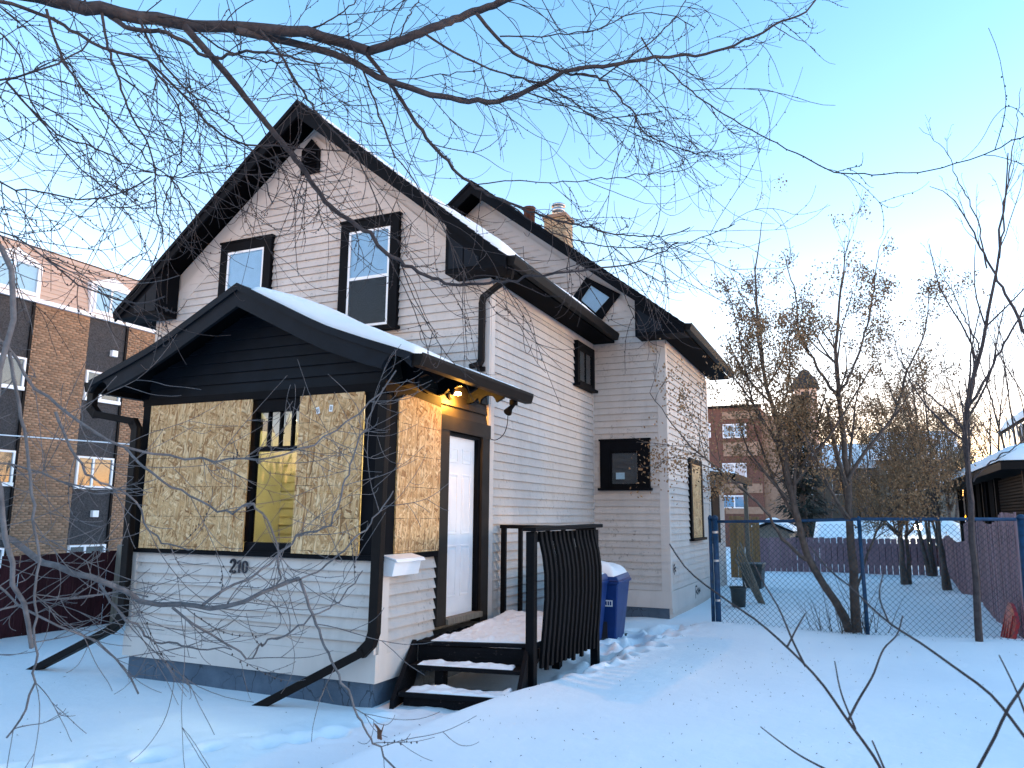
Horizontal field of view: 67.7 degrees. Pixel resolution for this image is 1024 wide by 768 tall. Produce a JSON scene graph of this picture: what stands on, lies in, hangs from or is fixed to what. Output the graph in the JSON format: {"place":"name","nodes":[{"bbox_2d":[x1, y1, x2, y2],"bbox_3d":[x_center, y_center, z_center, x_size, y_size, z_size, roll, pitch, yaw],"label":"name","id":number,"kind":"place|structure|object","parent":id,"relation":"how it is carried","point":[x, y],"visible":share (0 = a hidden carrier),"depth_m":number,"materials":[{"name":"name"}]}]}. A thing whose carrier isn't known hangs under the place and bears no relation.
{"place":"outdoors","nodes":[
{"label":"outdoors","id":0,"kind":"place"},
{"bbox_2d":[0,434,129,444],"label":"cable","id":1,"kind":"object","parent":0,"point":[62,439],"visible":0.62,"depth_m":14.63,"materials":[{"name":"white plastic"}]},
{"bbox_2d":[0,234,139,281],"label":"roof snow","id":2,"kind":"structure","parent":0,"point":[76,260],"depth_m":24.16,"materials":[{"name":"white snow"}]},
{"bbox_2d":[0,521,1023,767],"bbox_3d":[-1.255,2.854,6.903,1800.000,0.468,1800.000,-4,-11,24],"label":"ground","id":3,"kind":"structure","parent":0,"point":[678,713],"depth_m":6.41,"materials":[{"name":"white snow"}]},
{"bbox_2d":[0,550,116,638],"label":"board fence","id":4,"kind":"object","parent":3,"relation":"on","point":[91,606],"visible":0.12,"depth_m":11.32,"materials":[{"name":"brown wood"}]},
{"bbox_2d":[0,237,155,567],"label":"apartment block","id":5,"kind":"structure","parent":3,"relation":"on","point":[93,345],"depth_m":22.82,"materials":[{"name":"brown brick"}]},
{"bbox_2d":[0,548,3,567],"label":"window","id":6,"kind":"structure","parent":5,"relation":"in","point":[2,549],"depth_m":20.87,"materials":[{"name":"white plastic"}]},
{"bbox_2d":[0,450,15,485],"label":"window","id":7,"kind":"structure","parent":5,"relation":"in","point":[10,483],"depth_m":21.25,"materials":[{"name":"white plastic"}]},
{"bbox_2d":[0,353,26,390],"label":"window","id":8,"kind":"structure","parent":5,"relation":"in","point":[21,387],"depth_m":21.67,"materials":[{"name":"white plastic"}]},
{"bbox_2d":[0,254,40,296],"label":"window","id":9,"kind":"structure","parent":5,"relation":"in","point":[35,294],"depth_m":21.99,"materials":[{"name":"white plastic"}]},
{"bbox_2d":[67,544,105,552],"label":"window","id":10,"kind":"structure","parent":5,"relation":"in","point":[104,545],"depth_m":23.12,"materials":[{"name":"white plastic"}]},
{"bbox_2d":[73,456,113,489],"bbox_3d":[-12.916,2.759,23.589,0.130,0.990,1.280,-4,-11,24],"label":"window","id":11,"kind":"structure","parent":5,"relation":"in","point":[93,458],"depth_m":23.52,"materials":[{"name":"white plastic"}]},
{"bbox_2d":[82,370,120,404],"bbox_3d":[-12.893,0.123,24.042,0.130,0.940,1.280,-4,-11,24],"label":"window","id":12,"kind":"structure","parent":5,"relation":"in","point":[100,400],"depth_m":23.89,"materials":[{"name":"white plastic"}]},
{"bbox_2d":[92,283,128,317],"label":"window","id":13,"kind":"structure","parent":5,"relation":"in","point":[94,310],"depth_m":24.17,"materials":[{"name":"white plastic"}]},
{"bbox_2d":[109,544,121,623],"bbox_3d":[-6.255,3.269,12.142,0.150,1.402,0.130,-4,-11,24],"label":"fence post","id":14,"kind":"object","parent":3,"relation":"on","point":[116,577],"visible":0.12,"depth_m":12.11,"materials":[{"name":"grey wood"}]},
{"bbox_2d":[25,99,751,707],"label":"house","id":15,"kind":"structure","parent":3,"relation":"on","point":[569,459],"depth_m":9.21,"materials":[{"name":"white paint"}]},
{"bbox_2d":[217,234,275,296],"bbox_3d":[-3.996,-1.396,11.392,1.025,1.600,0.098,-4,-11,24],"label":"window","id":16,"kind":"structure","parent":15,"relation":"in","point":[260,259],"depth_m":11.44,"materials":[{"name":"black paint"}]},
{"bbox_2d":[244,397,314,541],"bbox_3d":[-2.363,0.874,7.802,0.785,1.464,0.080,-4,-11,24],"label":"window","id":17,"kind":"structure","parent":15,"relation":"in","point":[269,406],"depth_m":7.90,"materials":[{"name":"black paint"}]},
{"bbox_2d":[337,211,402,330],"bbox_3d":[-1.973,-1.510,10.467,1.020,1.635,0.136,-4,-11,24],"label":"window","id":18,"kind":"structure","parent":15,"relation":"in","point":[369,306],"depth_m":10.46,"materials":[{"name":"black paint"}]},
{"bbox_2d":[252,287,519,388],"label":"roof snow","id":19,"kind":"structure","parent":15,"relation":"on","point":[326,315],"depth_m":7.47,"materials":[{"name":"white snow"}]},
{"bbox_2d":[383,553,425,576],"bbox_3d":[-1.033,1.732,7.322,0.168,0.195,0.510,-4,-11,24],"label":"mailbox","id":20,"kind":"object","parent":15,"relation":"attached to","point":[401,564],"visible":0.97,"depth_m":7.22,"materials":[{"name":"white plastic"}]},
{"bbox_2d":[447,390,460,399],"bbox_3d":[-0.633,0.103,8.550,0.144,0.150,0.150,-4,-11,24],"label":"porch lamp","id":21,"kind":"object","parent":15,"relation":"attached to","point":[450,396],"visible":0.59,"depth_m":8.53,"materials":[{"name":"glass"}]},
{"bbox_2d":[322,115,593,313],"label":"roof snow","id":22,"kind":"structure","parent":15,"relation":"on","point":[499,244],"depth_m":9.59,"materials":[{"name":"white snow"}]},
{"bbox_2d":[446,436,473,616],"bbox_3d":[-0.624,1.599,8.689,0.047,1.978,0.726,-4,-11,24],"label":"door","id":23,"kind":"structure","parent":15,"relation":"in","point":[461,457],"depth_m":8.72,"materials":[{"name":"white paint"}]},
{"bbox_2d":[491,399,517,439],"bbox_3d":[-0.086,0.439,9.162,0.181,0.447,0.620,4,-10,-17],"label":"floodlight","id":24,"kind":"object","parent":15,"relation":"attached to","point":[509,409],"visible":0.97,"depth_m":8.96,"materials":[{"name":"black paint"}]},
{"bbox_2d":[573,340,597,393],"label":"window","id":25,"kind":"structure","parent":15,"relation":"in","point":[584,359],"depth_m":12.84,"materials":[{"name":"black paint"}]},
{"bbox_2d":[573,278,619,318],"bbox_3d":[1.486,-1.527,13.550,0.890,0.804,0.050,-4,-11,24],"label":"window","id":26,"kind":"structure","parent":15,"relation":"in","point":[605,295],"depth_m":13.54,"materials":[{"name":"black paint"}]},
{"bbox_2d":[598,438,652,490],"bbox_3d":[1.896,1.355,12.844,0.915,0.870,0.136,-4,-11,24],"label":"window","id":27,"kind":"structure","parent":15,"relation":"in","point":[616,455],"depth_m":12.85,"materials":[{"name":"black paint"}]},
{"bbox_2d":[687,457,706,540],"bbox_3d":[3.528,2.203,14.541,0.110,1.520,1.240,-4,-11,24],"label":"window","id":28,"kind":"structure","parent":15,"relation":"in","point":[696,515],"depth_m":14.42,"materials":[{"name":"black paint"}]},
{"bbox_2d":[710,487,720,542],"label":"window","id":29,"kind":"structure","parent":15,"relation":"in","point":[715,504],"depth_m":17.01,"materials":[{"name":"black paint"}]},
{"bbox_2d":[389,524,602,709],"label":"front steps","id":30,"kind":"structure","parent":3,"relation":"on","point":[572,597],"depth_m":7.55,"materials":[{"name":"black paint"}]},
{"bbox_2d":[406,684,512,697],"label":"snow","id":31,"kind":"structure","parent":30,"relation":"on","point":[440,689],"depth_m":6.94,"materials":[{"name":"white snow"}]},
{"bbox_2d":[417,659,515,669],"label":"snow","id":32,"kind":"structure","parent":30,"relation":"on","point":[465,664],"depth_m":7.21,"materials":[{"name":"white snow"}]},
{"bbox_2d":[431,610,542,643],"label":"deck snow","id":33,"kind":"structure","parent":30,"relation":"on","point":[508,626],"depth_m":8.01,"materials":[{"name":"white snow"}]},
{"bbox_2d":[0,0,1023,767],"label":"overhanging tree","id":34,"kind":"object","parent":3,"relation":"on","point":[272,34],"visible":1,"depth_m":4.97,"materials":[{"name":"grey plant"}]},
{"bbox_2d":[599,573,608,639],"bbox_3d":[0.853,2.944,9.657,0.610,1.040,0.734,-3,-11,22],"label":"wheelie bin","id":35,"kind":"object","parent":3,"relation":"on","point":[605,580],"visible":0.16,"depth_m":9.73,"materials":[{"name":"blue plastic"}]},
{"bbox_2d":[602,572,630,638],"bbox_3d":[1.223,3.065,10.224,0.610,1.040,0.734,-3,-11,22],"label":"wheelie bin","id":36,"kind":"object","parent":3,"relation":"on","point":[615,607],"visible":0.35,"depth_m":9.92,"materials":[{"name":"blue plastic"}]},
{"bbox_2d":[601,561,626,576],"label":"snow","id":37,"kind":"structure","parent":36,"relation":"on","point":[609,569],"depth_m":10.06,"materials":[{"name":"white snow"}]},
{"bbox_2d":[729,579,746,607],"bbox_3d":[4.139,3.869,13.947,0.310,0.605,0.310,-4,-11,24],"label":"bucket","id":38,"kind":"object","parent":3,"relation":"on","point":[736,600],"visible":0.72,"depth_m":13.84,"materials":[{"name":"grey plastic"}]},
{"bbox_2d":[729,516,760,577],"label":"wooden gate","id":39,"kind":"structure","parent":3,"relation":"on","point":[755,554],"depth_m":20.55,"materials":[{"name":"beige wood"}]},
{"bbox_2d":[734,543,764,604],"bbox_3d":[4.607,3.672,14.731,0.113,1.188,0.966,4,-10,-20],"label":"pole bundle","id":40,"kind":"object","parent":3,"relation":"on","point":[757,595],"visible":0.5,"depth_m":14.72,"materials":[{"name":"grey wood"}]},
{"bbox_2d":[740,562,765,588],"bbox_3d":[5.557,4.461,17.538,0.500,0.680,0.760,-4,-11,24],"label":"storage bin","id":41,"kind":"object","parent":3,"relation":"on","point":[760,566],"visible":0.48,"depth_m":17.27,"materials":[{"name":"grey plastic"}]},
{"bbox_2d":[708,404,799,546],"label":"apartments","id":42,"kind":"structure","parent":3,"relation":"on","point":[754,508],"depth_m":46.26,"materials":[{"name":"red brick"}]},
{"bbox_2d":[724,495,743,507],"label":"window","id":43,"kind":"structure","parent":42,"relation":"in","point":[738,503],"depth_m":46.12,"materials":[{"name":"white glass"}]},
{"bbox_2d":[722,423,746,437],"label":"window","id":44,"kind":"structure","parent":42,"relation":"in","point":[724,428],"depth_m":46.88,"materials":[{"name":"white glass"}]},
{"bbox_2d":[722,463,746,476],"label":"window","id":45,"kind":"structure","parent":42,"relation":"in","point":[731,464],"depth_m":46.40,"materials":[{"name":"white plastic"}]},
{"bbox_2d":[752,523,797,567],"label":"garden shed","id":46,"kind":"structure","parent":3,"relation":"on","point":[765,532],"depth_m":24.93,"materials":[{"name":"grey wood"}]},
{"bbox_2d":[751,518,796,530],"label":"roof snow","id":47,"kind":"structure","parent":46,"relation":"on","point":[791,527],"depth_m":24.94,"materials":[{"name":"white snow"}]},
{"bbox_2d":[766,395,838,552],"bbox_3d":[13.878,4.400,36.421,4.123,7.883,4.114,-4,-11,24],"label":"evergreen tree","id":48,"kind":"object","parent":3,"relation":"on","point":[802,493],"visible":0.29,"depth_m":35.94,"materials":[{"name":"green plant"}]},
{"bbox_2d":[793,369,819,444],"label":"church tower","id":49,"kind":"structure","parent":3,"relation":"on","point":[805,381],"depth_m":71.16,"materials":[{"name":"beige"}]},
{"bbox_2d":[629,173,989,633],"bbox_3d":[3.736,0.124,10.389,5.476,6.538,2.678,4,-10,-18],"label":"seed tree","id":50,"kind":"object","parent":3,"relation":"on","point":[783,449],"visible":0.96,"depth_m":10.38,"materials":[{"name":"brown plant"}]},
{"bbox_2d":[804,405,858,518],"bbox_3d":[15.943,4.742,39.005,3.719,7.908,3.246,-9,-13,42],"label":"bare tree","id":51,"kind":"object","parent":3,"relation":"on","point":[833,501],"visible":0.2,"depth_m":38.42,"materials":[{"name":"brown plant"}]},
{"bbox_2d":[804,468,879,537],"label":"house","id":52,"kind":"structure","parent":3,"relation":"on","point":[835,514],"depth_m":53.00,"materials":[{"name":"grey wood"}]},
{"bbox_2d":[806,444,875,468],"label":"roof snow","id":53,"kind":"structure","parent":52,"relation":"on","point":[831,457],"depth_m":54.60,"materials":[{"name":"white snow"}]},
{"bbox_2d":[752,537,937,574],"bbox_3d":[9.638,5.100,22.366,4.956,1.232,0.085,-4,-11,26],"label":"board fence","id":54,"kind":"object","parent":3,"relation":"on","point":[814,545],"visible":0.41,"depth_m":22.37,"materials":[{"name":"wood"}]},
{"bbox_2d":[669,544,1023,767],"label":"foreground shrub","id":55,"kind":"object","parent":3,"relation":"on","point":[995,735],"visible":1,"depth_m":2.00,"materials":[{"name":"brown plant"}]},
{"bbox_2d":[819,397,887,517],"bbox_3d":[15.104,4.047,33.769,2.618,7.493,3.788,3,-10,-12],"label":"bare tree","id":56,"kind":"object","parent":3,"relation":"on","point":[867,464],"visible":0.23,"depth_m":33.58,"materials":[{"name":"brown plant"}]},
{"bbox_2d":[708,514,1023,640],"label":"chain link fence","id":57,"kind":"object","parent":3,"relation":"on","point":[714,546],"visible":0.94,"depth_m":10.17,"materials":[{"name":"grey metal"}]},
{"bbox_2d":[825,545,938,566],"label":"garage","id":58,"kind":"structure","parent":3,"relation":"on","point":[891,552],"depth_m":26.41,"materials":[{"name":"brown wood"}]},
{"bbox_2d":[813,521,960,543],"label":"roof snow","id":59,"kind":"structure","parent":58,"relation":"on","point":[832,530],"depth_m":27.65,"materials":[{"name":"white snow"}]},
{"bbox_2d":[808,447,965,532],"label":"treeline","id":60,"kind":"object","parent":3,"relation":"on","point":[865,510],"depth_m":50.58,"materials":[{"name":"brown plant"}]},
{"bbox_2d":[829,373,965,584],"bbox_3d":[9.560,2.375,18.922,3.302,5.288,2.962,-4,-11,24],"label":"bare tree","id":61,"kind":"object","parent":3,"relation":"on","point":[877,479],"visible":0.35,"depth_m":18.74,"materials":[{"name":"brown plant"}]},
{"bbox_2d":[840,329,971,575],"bbox_3d":[11.357,2.141,22.244,2.913,6.840,3.311,5,-11,-22],"label":"bare tree","id":62,"kind":"object","parent":3,"relation":"on","point":[930,572],"visible":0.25,"depth_m":21.26,"materials":[{"name":"brown plant"}]},
{"bbox_2d":[869,454,959,523],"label":"house","id":63,"kind":"structure","parent":3,"relation":"on","point":[952,513],"depth_m":45.25,"materials":[{"name":"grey wood"}]},
{"bbox_2d":[869,431,957,459],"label":"roof snow","id":64,"kind":"structure","parent":63,"relation":"on","point":[913,450],"depth_m":47.70,"materials":[{"name":"white snow"}]},
{"bbox_2d":[849,300,994,590],"bbox_3d":[9.649,1.487,18.047,3.136,6.700,3.899,-8,-13,42],"label":"bare tree","id":65,"kind":"object","parent":3,"relation":"on","point":[917,432],"visible":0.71,"depth_m":17.51,"materials":[{"name":"brown plant"}]},
{"bbox_2d":[883,89,1023,641],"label":"slender tree","id":66,"kind":"object","parent":3,"relation":"on","point":[966,446],"visible":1,"depth_m":9.29,"materials":[{"name":"grey plant"}]},
{"bbox_2d":[916,372,999,522],"bbox_3d":[21.218,3.732,36.470,5.985,9.132,3.417,5,-11,-26],"label":"bare tree","id":67,"kind":"object","parent":3,"relation":"on","point":[956,510],"visible":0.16,"depth_m":36.30,"materials":[{"name":"brown plant"}]},
{"bbox_2d":[915,314,1023,468],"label":"bare tree","id":68,"kind":"object","parent":3,"relation":"on","point":[990,414],"visible":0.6,"depth_m":25.32,"materials":[{"name":"brown plant"}]},
{"bbox_2d":[938,512,1023,637],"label":"board fence","id":69,"kind":"object","parent":3,"relation":"on","point":[989,565],"visible":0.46,"depth_m":12.03,"materials":[{"name":"brown wood"}]},
{"bbox_2d":[938,223,1023,454],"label":"bare tree","id":70,"kind":"object","parent":3,"relation":"on","point":[1013,420],"visible":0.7,"depth_m":21.48,"materials":[{"name":"brown plant"}]},
{"bbox_2d":[947,460,1023,573],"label":"garage","id":71,"kind":"structure","parent":3,"relation":"on","point":[998,487],"depth_m":14.62,"materials":[{"name":"brown wood"}]},
{"bbox_2d":[940,443,1023,484],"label":"roof snow","id":72,"kind":"structure","parent":71,"relation":"on","point":[1016,454],"depth_m":12.60,"materials":[{"name":"white snow"}]},
{"bbox_2d":[1000,602,1019,638],"bbox_3d":[6.516,3.147,10.022,0.152,0.540,0.830,-4,-11,24],"label":"sled","id":73,"kind":"object","parent":3,"relation":"on","point":[1005,629],"visible":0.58,"depth_m":9.85,"materials":[{"name":"red plastic"}]},
{"bbox_2d":[999,417,1023,446],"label":"neighbour house","id":74,"kind":"structure","parent":3,"relation":"on","point":[1020,421],"depth_m":23.23,"materials":[{"name":"grey wood"}]},
{"bbox_2d":[998,410,1023,432],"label":"roof snow","id":75,"kind":"structure","parent":74,"relation":"on","point":[1019,415],"depth_m":22.52,"materials":[{"name":"white snow"}]},
{"bbox_2d":[0,0,1023,516],"label":"sky","id":76,"kind":"structure","parent":0,"point":[895,64],"materials":[{"name":"blue"}]}
]}

